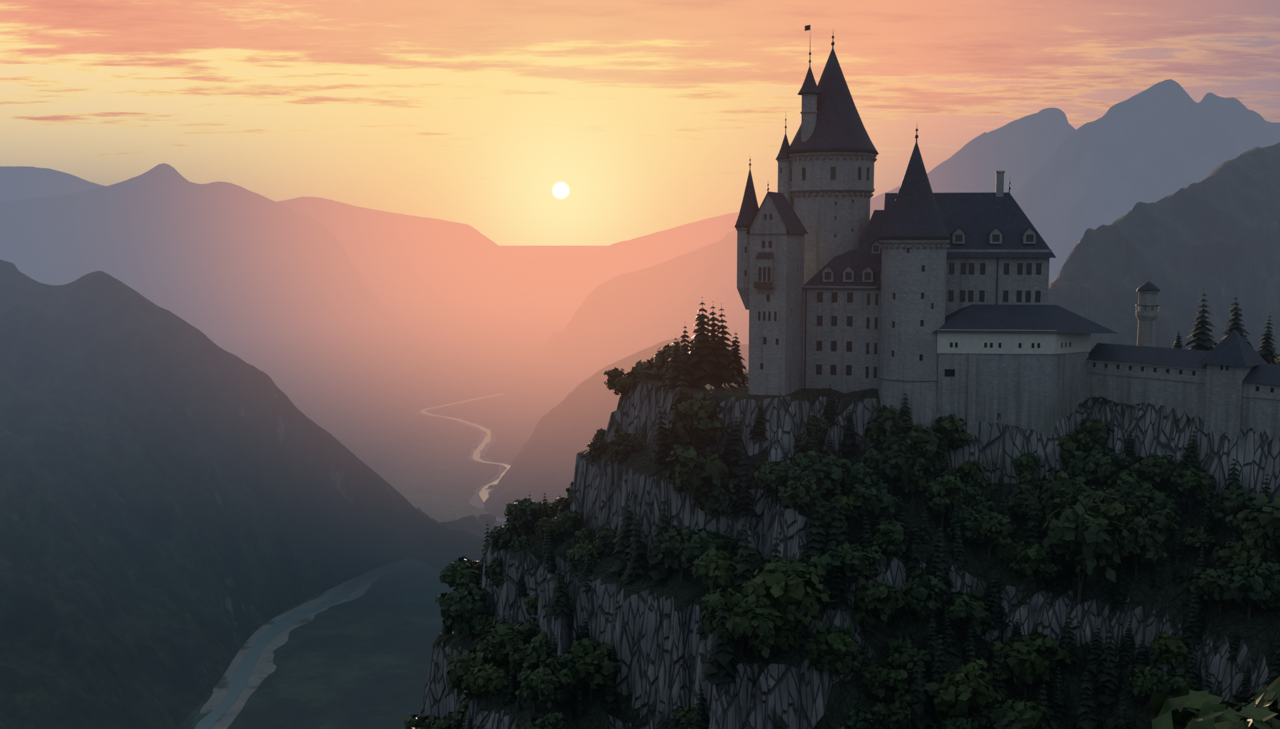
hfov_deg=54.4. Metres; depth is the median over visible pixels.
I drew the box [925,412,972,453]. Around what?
tree
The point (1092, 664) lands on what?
tree
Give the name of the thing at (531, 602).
tree
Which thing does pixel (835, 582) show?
tree
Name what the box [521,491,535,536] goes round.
tree
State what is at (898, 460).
tree
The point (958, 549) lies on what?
tree
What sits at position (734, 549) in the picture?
tree
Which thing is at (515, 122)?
sky
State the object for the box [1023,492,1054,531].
tree
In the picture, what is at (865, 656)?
tree
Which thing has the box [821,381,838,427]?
tree
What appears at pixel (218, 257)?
mountain
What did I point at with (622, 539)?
tree
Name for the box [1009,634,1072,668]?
tree
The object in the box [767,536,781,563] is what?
tree
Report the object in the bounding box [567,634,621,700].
tree
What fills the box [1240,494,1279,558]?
tree
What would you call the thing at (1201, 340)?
tree
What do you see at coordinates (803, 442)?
tree
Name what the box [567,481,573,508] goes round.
tree
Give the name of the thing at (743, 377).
tree
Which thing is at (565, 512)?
tree
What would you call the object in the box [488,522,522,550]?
tree
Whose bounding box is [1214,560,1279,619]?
tree
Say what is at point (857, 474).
tree
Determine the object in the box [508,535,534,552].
tree
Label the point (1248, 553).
tree
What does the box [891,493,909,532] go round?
tree
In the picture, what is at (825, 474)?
tree
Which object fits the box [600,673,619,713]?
tree
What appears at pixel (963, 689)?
tree
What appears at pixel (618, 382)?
tree
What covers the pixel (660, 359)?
tree
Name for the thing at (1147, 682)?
tree
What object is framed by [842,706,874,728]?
tree
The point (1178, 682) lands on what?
tree
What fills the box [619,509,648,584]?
tree
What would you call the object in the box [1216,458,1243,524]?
tree
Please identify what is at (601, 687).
tree
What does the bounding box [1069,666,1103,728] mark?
tree
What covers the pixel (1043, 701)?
tree
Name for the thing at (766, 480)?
tree
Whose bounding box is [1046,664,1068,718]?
tree
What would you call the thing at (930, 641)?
tree
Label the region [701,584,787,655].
tree
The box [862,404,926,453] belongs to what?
tree
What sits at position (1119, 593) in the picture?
tree
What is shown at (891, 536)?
tree
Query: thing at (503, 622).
tree
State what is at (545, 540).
tree
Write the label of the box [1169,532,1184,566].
tree
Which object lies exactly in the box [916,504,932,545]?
tree
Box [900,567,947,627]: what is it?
tree
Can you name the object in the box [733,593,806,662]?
tree
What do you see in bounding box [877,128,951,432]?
castle tower
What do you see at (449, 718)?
tree
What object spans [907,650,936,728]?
tree
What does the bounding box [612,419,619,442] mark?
tree
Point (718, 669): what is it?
tree
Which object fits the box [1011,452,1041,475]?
tree
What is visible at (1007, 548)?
tree
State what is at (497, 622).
tree
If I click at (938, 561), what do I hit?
tree
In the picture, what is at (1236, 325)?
tree
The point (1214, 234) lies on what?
mountain
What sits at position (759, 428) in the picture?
tree
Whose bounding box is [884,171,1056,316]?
castle wing
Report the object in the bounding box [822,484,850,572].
tree
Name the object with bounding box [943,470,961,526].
tree
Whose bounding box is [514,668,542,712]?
tree
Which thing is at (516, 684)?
tree
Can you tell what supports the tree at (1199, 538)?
on the cliff rock
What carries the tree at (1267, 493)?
on the cliff rock
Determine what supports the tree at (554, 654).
on the cliff rock
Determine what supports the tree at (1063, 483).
on the cliff rock
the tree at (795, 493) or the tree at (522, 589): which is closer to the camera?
the tree at (795, 493)
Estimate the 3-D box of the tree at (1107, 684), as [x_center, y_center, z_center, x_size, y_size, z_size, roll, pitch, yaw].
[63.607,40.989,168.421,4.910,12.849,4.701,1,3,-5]
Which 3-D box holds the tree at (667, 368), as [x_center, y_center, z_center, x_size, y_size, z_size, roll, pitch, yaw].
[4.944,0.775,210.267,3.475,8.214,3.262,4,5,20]
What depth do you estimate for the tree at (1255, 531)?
165.03 m
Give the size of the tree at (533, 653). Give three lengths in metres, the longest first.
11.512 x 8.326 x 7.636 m
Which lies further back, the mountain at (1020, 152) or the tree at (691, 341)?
the mountain at (1020, 152)
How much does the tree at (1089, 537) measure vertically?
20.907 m
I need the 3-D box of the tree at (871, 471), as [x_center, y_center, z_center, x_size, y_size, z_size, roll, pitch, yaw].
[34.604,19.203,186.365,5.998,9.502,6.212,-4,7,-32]
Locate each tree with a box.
[400,711,440,728]
[411,718,451,728]
[417,711,461,728]
[435,583,476,636]
[439,555,482,591]
[440,622,453,635]
[444,583,495,641]
[445,634,507,699]
[449,707,460,728]
[452,691,469,728]
[460,661,513,699]
[460,708,468,728]
[464,715,474,728]
[473,611,495,642]
[477,520,490,578]
[483,557,504,588]
[483,629,527,666]
[484,616,541,665]
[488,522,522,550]
[488,619,514,666]
[501,611,507,624]
[503,670,517,709]
[504,497,542,535]
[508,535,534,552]
[508,630,551,677]
[508,634,520,688]
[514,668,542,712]
[517,570,529,598]
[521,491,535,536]
[523,594,539,615]
[525,711,568,728]
[529,663,573,714]
[531,501,558,522]
[535,516,562,539]
[536,492,550,529]
[536,509,558,529]
[537,522,553,561]
[539,539,557,577]
[539,652,582,688]
[547,558,574,618]
[548,634,557,658]
[551,510,581,540]
[552,650,581,690]
[554,495,570,511]
[557,504,563,517]
[560,509,583,521]
[565,488,571,504]
[565,542,600,572]
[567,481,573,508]
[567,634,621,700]
[573,527,593,544]
[577,618,590,642]
[581,555,593,593]
[586,439,607,462]
[591,524,617,557]
[592,427,606,441]
[596,639,605,691]
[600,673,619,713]
[603,367,640,396]
[606,493,634,583]
[609,430,643,467]
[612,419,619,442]
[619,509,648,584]
[627,359,657,380]
[643,496,672,587]
[645,401,672,480]
[650,340,681,380]
[656,524,696,581]
[658,347,672,386]
[663,337,688,389]
[663,371,699,450]
[664,391,724,452]
[665,440,734,519]
[672,705,696,728]
[678,322,695,387]
[679,527,737,564]
[686,296,724,389]
[687,312,701,364]
[689,684,709,728]
[691,476,739,526]
[691,545,754,593]
[693,534,739,585]
[695,584,708,640]
[699,587,748,624]
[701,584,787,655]
[701,593,739,688]
[706,301,734,386]
[706,386,719,442]
[711,303,742,387]
[719,412,750,477]
[728,446,759,519]
[729,521,759,596]
[730,331,748,384]
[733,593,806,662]
[734,522,750,555]
[741,557,829,648]
[746,550,778,658]
[748,399,768,442]
[750,460,787,511]
[750,549,770,573]
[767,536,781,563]
[772,457,807,485]
[774,476,823,511]
[779,549,841,615]
[780,448,788,459]
[786,450,833,460]
[793,434,811,454]
[793,448,847,496]
[801,494,830,570]
[801,623,862,681]
[805,414,829,442]
[806,491,864,535]
[808,432,818,453]
[818,451,851,495]
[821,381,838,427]
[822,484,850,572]
[823,537,850,610]
[826,433,838,458]
[827,540,887,584]
[838,462,891,495]
[839,409,857,456]
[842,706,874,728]
[847,481,898,528]
[848,581,908,633]
[856,509,878,552]
[859,460,890,489]
[860,435,917,494]
[860,636,870,670]
[860,660,912,701]
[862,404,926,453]
[868,404,882,450]
[868,516,912,556]
[883,632,931,673]
[885,583,901,636]
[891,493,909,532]
[897,389,913,426]
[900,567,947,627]
[903,519,923,574]
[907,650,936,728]
[910,424,947,477]
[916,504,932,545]
[921,611,939,673]
[921,658,995,721]
[924,471,969,532]
[924,527,954,594]
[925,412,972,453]
[927,630,949,705]
[936,603,962,656]
[939,590,996,639]
[940,452,951,475]
[942,712,976,728]
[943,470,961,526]
[944,504,983,544]
[949,522,969,577]
[956,460,986,483]
[960,481,981,506]
[960,620,977,665]
[963,687,1015,728]
[965,641,977,716]
[967,471,998,501]
[967,494,998,517]
[967,511,1016,560]
[983,566,1011,631]
[986,699,1057,728]
[987,631,1057,703]
[988,647,1011,700]
[992,533,1029,564]
[997,471,1003,486]
[1000,481,1043,521]
[1003,633,1013,686]
[1005,720,1019,728]
[1008,616,1022,641]
[1009,540,1063,589]
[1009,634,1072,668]
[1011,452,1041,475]
[1017,471,1041,489]
[1018,490,1044,545]
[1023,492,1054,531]
[1034,680,1052,728]
[1036,468,1097,522]
[1038,547,1073,593]
[1041,497,1123,604]
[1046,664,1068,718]
[1050,494,1095,554]
[1052,608,1079,684]
[1056,428,1090,465]
[1064,449,1118,488]
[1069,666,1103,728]
[1070,483,1132,514]
[1072,497,1135,535]
[1075,415,1114,453]
[1078,624,1105,688]
[1085,446,1134,488]
[1092,620,1123,704]
[1102,465,1140,492]
[1105,565,1129,610]
[1109,693,1134,728]
[1111,475,1171,516]
[1113,517,1171,576]
[1117,618,1136,665]
[1121,427,1136,465]
[1126,455,1159,486]
[1126,513,1148,522]
[1126,665,1173,717]
[1127,637,1150,691]
[1131,453,1187,493]
[1137,500,1178,544]
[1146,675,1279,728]
[1149,630,1192,668]
[1153,493,1182,520]
[1155,672,1195,701]
[1167,465,1217,514]
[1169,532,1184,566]
[1172,330,1185,348]
[1180,431,1200,469]
[1180,525,1218,553]
[1180,581,1207,645]
[1181,551,1208,609]
[1184,289,1218,350]
[1184,641,1203,691]
[1187,565,1237,614]
[1193,545,1209,570]
[1196,491,1217,535]
[1200,668,1215,694]
[1205,482,1256,536]
[1211,535,1278,572]
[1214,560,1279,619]
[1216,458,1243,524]
[1221,293,1253,348]
[1226,504,1279,550]
[1226,627,1241,661]
[1237,661,1252,697]
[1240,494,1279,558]
[1246,540,1279,612]
[1256,315,1278,365]
[1259,470,1274,505]
[1260,639,1279,688]
[1262,575,1279,607]
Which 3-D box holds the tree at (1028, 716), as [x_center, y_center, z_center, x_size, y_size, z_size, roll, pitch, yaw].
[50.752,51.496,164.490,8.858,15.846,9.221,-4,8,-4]
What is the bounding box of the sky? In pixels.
[0,0,1279,245]
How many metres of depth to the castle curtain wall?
183.52 m
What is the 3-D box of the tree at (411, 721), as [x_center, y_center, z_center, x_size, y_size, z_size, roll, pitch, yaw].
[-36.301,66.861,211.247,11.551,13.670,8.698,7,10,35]
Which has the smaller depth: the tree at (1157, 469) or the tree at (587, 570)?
the tree at (1157, 469)
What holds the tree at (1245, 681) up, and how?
on the cliff rock
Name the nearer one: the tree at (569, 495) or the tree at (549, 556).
the tree at (549, 556)
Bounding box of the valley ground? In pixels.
[177,245,608,728]
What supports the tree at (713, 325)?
on the cliff rock
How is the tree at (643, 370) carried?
on the cliff rock
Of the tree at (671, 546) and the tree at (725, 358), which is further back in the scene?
the tree at (725, 358)
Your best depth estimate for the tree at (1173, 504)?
177.28 m
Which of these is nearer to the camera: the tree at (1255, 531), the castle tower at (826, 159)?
the tree at (1255, 531)
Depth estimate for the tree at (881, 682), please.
167.30 m
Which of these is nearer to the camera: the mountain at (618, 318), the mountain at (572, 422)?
the mountain at (572, 422)
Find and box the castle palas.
[801,209,891,393]
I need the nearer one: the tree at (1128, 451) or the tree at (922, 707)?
the tree at (922, 707)
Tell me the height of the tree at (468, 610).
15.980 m
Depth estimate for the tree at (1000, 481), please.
192.51 m
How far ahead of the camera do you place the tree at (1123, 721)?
162.66 m
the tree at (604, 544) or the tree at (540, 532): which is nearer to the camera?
the tree at (604, 544)
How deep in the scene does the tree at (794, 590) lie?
166.47 m
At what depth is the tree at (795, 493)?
176.38 m
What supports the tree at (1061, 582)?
on the cliff rock
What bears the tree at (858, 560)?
on the cliff rock
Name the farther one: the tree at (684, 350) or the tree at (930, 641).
the tree at (684, 350)
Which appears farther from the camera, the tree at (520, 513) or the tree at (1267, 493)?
the tree at (520, 513)
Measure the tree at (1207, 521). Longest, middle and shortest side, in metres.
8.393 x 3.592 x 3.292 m
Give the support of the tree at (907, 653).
on the cliff rock
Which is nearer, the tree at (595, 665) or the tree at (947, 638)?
the tree at (947, 638)
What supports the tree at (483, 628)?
on the cliff rock
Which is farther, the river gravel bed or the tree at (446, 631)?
the river gravel bed
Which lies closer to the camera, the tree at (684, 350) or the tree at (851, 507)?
the tree at (851, 507)
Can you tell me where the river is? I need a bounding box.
[194,393,510,728]
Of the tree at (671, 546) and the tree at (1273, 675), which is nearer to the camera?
the tree at (1273, 675)
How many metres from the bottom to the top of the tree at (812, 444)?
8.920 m
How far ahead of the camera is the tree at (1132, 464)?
185.84 m
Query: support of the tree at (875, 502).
on the cliff rock
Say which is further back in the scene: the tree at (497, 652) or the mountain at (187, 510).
the mountain at (187, 510)
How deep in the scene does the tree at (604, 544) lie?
202.53 m
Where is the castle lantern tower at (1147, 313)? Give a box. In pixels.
[1135,277,1160,347]
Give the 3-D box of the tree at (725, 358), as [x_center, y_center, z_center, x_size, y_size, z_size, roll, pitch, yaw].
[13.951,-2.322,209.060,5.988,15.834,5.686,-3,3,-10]
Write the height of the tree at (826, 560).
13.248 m
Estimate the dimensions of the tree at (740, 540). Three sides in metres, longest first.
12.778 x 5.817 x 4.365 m
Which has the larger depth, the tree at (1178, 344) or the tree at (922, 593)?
the tree at (1178, 344)
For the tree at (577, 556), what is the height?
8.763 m
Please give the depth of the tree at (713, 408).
196.06 m
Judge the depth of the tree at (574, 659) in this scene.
191.44 m
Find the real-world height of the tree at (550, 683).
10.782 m
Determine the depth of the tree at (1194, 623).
164.85 m
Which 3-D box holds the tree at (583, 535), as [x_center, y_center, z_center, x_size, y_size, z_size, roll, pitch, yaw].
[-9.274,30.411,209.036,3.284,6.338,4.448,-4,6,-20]
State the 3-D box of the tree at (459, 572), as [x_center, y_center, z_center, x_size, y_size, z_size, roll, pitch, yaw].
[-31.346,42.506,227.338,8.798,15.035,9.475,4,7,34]
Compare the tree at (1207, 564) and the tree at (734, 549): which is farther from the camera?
the tree at (734, 549)
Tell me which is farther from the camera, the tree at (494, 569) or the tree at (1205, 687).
the tree at (494, 569)
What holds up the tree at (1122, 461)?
on the cliff rock
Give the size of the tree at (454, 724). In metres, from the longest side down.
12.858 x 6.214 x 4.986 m
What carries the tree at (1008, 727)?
on the cliff rock
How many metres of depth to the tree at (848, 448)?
196.82 m
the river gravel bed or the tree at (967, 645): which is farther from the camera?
the river gravel bed
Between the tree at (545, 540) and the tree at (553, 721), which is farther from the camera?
the tree at (545, 540)
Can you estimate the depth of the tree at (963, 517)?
181.15 m
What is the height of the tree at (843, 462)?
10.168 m
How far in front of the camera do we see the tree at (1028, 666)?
168.63 m
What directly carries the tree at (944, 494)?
on the cliff rock
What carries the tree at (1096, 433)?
on the cliff rock
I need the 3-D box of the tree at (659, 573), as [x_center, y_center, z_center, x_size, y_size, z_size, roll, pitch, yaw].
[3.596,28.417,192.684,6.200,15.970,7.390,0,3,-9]
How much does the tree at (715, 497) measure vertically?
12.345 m
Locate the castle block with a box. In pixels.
[932,304,1118,439]
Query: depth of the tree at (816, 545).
174.78 m
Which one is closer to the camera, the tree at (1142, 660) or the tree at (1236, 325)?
the tree at (1142, 660)
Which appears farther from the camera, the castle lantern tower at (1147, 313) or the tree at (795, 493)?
the castle lantern tower at (1147, 313)
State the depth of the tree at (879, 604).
171.29 m
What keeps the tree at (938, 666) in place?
on the cliff rock
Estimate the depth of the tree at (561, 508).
225.36 m
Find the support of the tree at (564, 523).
on the cliff rock
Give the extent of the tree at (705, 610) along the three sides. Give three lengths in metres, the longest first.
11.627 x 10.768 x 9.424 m
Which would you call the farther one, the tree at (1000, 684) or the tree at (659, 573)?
the tree at (659, 573)
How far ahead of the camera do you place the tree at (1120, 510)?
172.92 m
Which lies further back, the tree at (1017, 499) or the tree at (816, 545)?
the tree at (1017, 499)
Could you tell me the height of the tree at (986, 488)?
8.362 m
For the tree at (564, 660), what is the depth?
187.96 m
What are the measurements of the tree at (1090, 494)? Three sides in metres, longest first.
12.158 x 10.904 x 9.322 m
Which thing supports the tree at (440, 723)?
on the cliff rock
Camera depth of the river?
1924.31 m
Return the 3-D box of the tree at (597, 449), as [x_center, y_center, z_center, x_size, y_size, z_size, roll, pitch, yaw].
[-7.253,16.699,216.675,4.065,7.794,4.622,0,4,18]
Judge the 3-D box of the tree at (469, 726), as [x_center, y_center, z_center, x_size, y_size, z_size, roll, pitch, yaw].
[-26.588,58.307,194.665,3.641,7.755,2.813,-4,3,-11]
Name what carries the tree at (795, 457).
on the cliff rock
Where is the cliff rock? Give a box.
[420,353,1279,728]
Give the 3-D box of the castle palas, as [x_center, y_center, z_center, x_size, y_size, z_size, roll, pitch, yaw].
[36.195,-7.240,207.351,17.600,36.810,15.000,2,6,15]
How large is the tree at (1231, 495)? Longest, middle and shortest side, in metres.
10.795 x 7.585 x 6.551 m
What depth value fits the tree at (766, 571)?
169.49 m
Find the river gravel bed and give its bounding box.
[189,393,511,728]
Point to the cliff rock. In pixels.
(649, 634)
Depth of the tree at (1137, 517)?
175.46 m
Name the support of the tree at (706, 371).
on the cliff rock
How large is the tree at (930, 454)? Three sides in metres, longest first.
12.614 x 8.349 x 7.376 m
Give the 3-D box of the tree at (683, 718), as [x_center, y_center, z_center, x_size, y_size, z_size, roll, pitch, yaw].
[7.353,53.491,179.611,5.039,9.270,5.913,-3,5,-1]
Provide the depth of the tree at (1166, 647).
165.25 m
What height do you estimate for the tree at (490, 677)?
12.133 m
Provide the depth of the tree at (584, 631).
197.28 m
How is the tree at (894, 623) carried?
on the cliff rock
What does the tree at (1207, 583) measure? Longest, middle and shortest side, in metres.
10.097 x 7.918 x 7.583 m
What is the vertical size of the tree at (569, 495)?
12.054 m
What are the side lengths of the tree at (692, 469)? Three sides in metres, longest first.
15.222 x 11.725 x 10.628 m
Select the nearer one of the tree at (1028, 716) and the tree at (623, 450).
the tree at (1028, 716)
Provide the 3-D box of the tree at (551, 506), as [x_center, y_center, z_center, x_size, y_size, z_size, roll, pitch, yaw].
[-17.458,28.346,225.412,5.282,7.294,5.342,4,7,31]
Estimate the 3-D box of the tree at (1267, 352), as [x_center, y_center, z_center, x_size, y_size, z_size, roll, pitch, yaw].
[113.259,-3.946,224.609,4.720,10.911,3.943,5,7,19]
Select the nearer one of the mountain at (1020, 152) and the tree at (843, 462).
the tree at (843, 462)
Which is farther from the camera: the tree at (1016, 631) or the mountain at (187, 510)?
the mountain at (187, 510)
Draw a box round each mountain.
[0,163,398,335]
[0,166,104,201]
[0,259,496,728]
[275,196,739,301]
[474,337,748,519]
[480,206,884,365]
[870,107,1076,208]
[1013,79,1279,282]
[1047,142,1279,354]
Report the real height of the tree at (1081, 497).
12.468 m
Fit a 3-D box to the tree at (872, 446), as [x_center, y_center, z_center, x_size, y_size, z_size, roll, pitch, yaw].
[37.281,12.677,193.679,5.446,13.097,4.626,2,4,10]
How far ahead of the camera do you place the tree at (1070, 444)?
193.01 m
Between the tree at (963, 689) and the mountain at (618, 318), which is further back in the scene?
the mountain at (618, 318)
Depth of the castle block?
193.59 m
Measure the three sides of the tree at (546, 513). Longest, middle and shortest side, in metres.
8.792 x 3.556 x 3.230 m
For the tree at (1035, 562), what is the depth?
175.36 m
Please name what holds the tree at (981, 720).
on the cliff rock
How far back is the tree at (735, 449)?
192.55 m
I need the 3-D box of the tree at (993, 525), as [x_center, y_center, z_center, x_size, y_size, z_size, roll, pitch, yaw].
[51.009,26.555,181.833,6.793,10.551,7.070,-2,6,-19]
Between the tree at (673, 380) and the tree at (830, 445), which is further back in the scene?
the tree at (673, 380)
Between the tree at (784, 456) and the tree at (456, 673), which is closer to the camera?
the tree at (784, 456)
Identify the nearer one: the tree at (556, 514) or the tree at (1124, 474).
the tree at (1124, 474)
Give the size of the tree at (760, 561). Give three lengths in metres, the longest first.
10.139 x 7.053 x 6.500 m
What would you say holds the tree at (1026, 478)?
on the cliff rock
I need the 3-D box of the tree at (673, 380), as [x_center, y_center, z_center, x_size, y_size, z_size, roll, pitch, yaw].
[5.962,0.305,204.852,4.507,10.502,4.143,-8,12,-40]
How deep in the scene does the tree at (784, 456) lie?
187.75 m
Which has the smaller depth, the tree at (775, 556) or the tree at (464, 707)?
the tree at (775, 556)
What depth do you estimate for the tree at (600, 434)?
222.91 m
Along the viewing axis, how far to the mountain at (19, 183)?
15593.25 m
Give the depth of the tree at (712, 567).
177.00 m
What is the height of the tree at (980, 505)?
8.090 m
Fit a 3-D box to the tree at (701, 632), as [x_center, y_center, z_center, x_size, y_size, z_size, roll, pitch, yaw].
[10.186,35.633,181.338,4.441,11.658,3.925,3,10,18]
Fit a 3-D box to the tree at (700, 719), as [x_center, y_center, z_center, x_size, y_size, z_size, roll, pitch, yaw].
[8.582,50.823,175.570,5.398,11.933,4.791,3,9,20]
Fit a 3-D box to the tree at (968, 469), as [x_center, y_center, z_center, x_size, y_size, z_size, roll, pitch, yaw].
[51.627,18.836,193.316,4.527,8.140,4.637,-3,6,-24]
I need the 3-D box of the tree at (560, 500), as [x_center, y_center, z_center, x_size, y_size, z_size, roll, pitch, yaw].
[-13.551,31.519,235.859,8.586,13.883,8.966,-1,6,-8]
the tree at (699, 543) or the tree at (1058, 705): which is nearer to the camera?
the tree at (1058, 705)
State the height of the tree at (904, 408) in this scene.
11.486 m
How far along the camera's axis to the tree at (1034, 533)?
179.87 m
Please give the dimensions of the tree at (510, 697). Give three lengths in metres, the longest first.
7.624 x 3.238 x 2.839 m
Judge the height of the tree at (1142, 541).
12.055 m
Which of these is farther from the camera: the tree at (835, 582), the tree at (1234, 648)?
the tree at (835, 582)
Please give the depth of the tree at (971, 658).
168.01 m
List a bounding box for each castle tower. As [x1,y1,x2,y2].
[734,158,808,396]
[775,24,878,284]
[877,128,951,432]
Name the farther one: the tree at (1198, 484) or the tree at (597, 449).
the tree at (597, 449)
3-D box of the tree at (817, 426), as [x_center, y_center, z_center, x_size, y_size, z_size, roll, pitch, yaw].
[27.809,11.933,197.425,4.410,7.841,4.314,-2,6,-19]
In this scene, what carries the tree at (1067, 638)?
on the cliff rock
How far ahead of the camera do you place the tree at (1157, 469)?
181.45 m
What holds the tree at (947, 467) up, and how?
on the cliff rock
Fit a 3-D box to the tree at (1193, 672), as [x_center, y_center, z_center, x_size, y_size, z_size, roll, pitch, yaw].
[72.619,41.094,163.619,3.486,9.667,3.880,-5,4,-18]
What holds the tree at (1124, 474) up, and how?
on the cliff rock
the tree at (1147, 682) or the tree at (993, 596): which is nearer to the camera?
the tree at (1147, 682)
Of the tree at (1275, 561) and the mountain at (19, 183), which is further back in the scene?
the mountain at (19, 183)
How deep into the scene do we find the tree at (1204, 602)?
167.61 m
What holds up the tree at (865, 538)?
on the cliff rock
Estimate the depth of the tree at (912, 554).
177.27 m
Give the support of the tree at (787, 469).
on the cliff rock
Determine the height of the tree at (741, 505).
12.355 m
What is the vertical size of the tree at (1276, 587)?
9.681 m
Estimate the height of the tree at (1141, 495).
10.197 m
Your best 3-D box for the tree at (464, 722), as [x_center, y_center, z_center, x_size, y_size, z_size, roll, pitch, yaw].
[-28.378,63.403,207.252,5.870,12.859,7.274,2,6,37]
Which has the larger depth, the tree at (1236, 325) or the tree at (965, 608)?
the tree at (1236, 325)
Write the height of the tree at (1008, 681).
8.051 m
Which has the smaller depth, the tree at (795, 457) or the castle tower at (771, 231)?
the tree at (795, 457)
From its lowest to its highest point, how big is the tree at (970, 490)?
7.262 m
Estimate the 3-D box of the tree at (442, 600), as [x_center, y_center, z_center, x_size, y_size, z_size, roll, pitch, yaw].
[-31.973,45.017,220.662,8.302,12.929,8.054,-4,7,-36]
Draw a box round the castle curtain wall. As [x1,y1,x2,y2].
[1086,329,1279,440]
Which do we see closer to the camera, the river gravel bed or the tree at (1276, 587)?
the tree at (1276, 587)
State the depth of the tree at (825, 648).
168.15 m
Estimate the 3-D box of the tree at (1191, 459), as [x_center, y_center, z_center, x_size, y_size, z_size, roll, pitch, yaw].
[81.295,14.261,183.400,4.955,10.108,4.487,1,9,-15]
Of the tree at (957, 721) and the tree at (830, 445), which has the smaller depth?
the tree at (957, 721)
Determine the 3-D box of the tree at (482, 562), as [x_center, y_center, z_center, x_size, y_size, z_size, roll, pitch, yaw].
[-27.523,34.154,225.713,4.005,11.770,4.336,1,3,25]
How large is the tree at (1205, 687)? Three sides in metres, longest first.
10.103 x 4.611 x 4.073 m
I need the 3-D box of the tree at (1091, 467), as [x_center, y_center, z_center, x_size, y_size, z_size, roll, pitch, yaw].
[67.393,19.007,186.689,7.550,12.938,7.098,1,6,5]
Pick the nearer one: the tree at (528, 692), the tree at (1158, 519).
the tree at (1158, 519)
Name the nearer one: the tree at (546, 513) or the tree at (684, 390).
the tree at (684, 390)
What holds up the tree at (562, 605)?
on the cliff rock
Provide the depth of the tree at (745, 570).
174.02 m
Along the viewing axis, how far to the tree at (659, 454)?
196.38 m
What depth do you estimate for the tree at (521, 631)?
200.66 m
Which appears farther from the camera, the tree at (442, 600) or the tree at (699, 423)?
the tree at (442, 600)
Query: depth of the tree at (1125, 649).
169.42 m

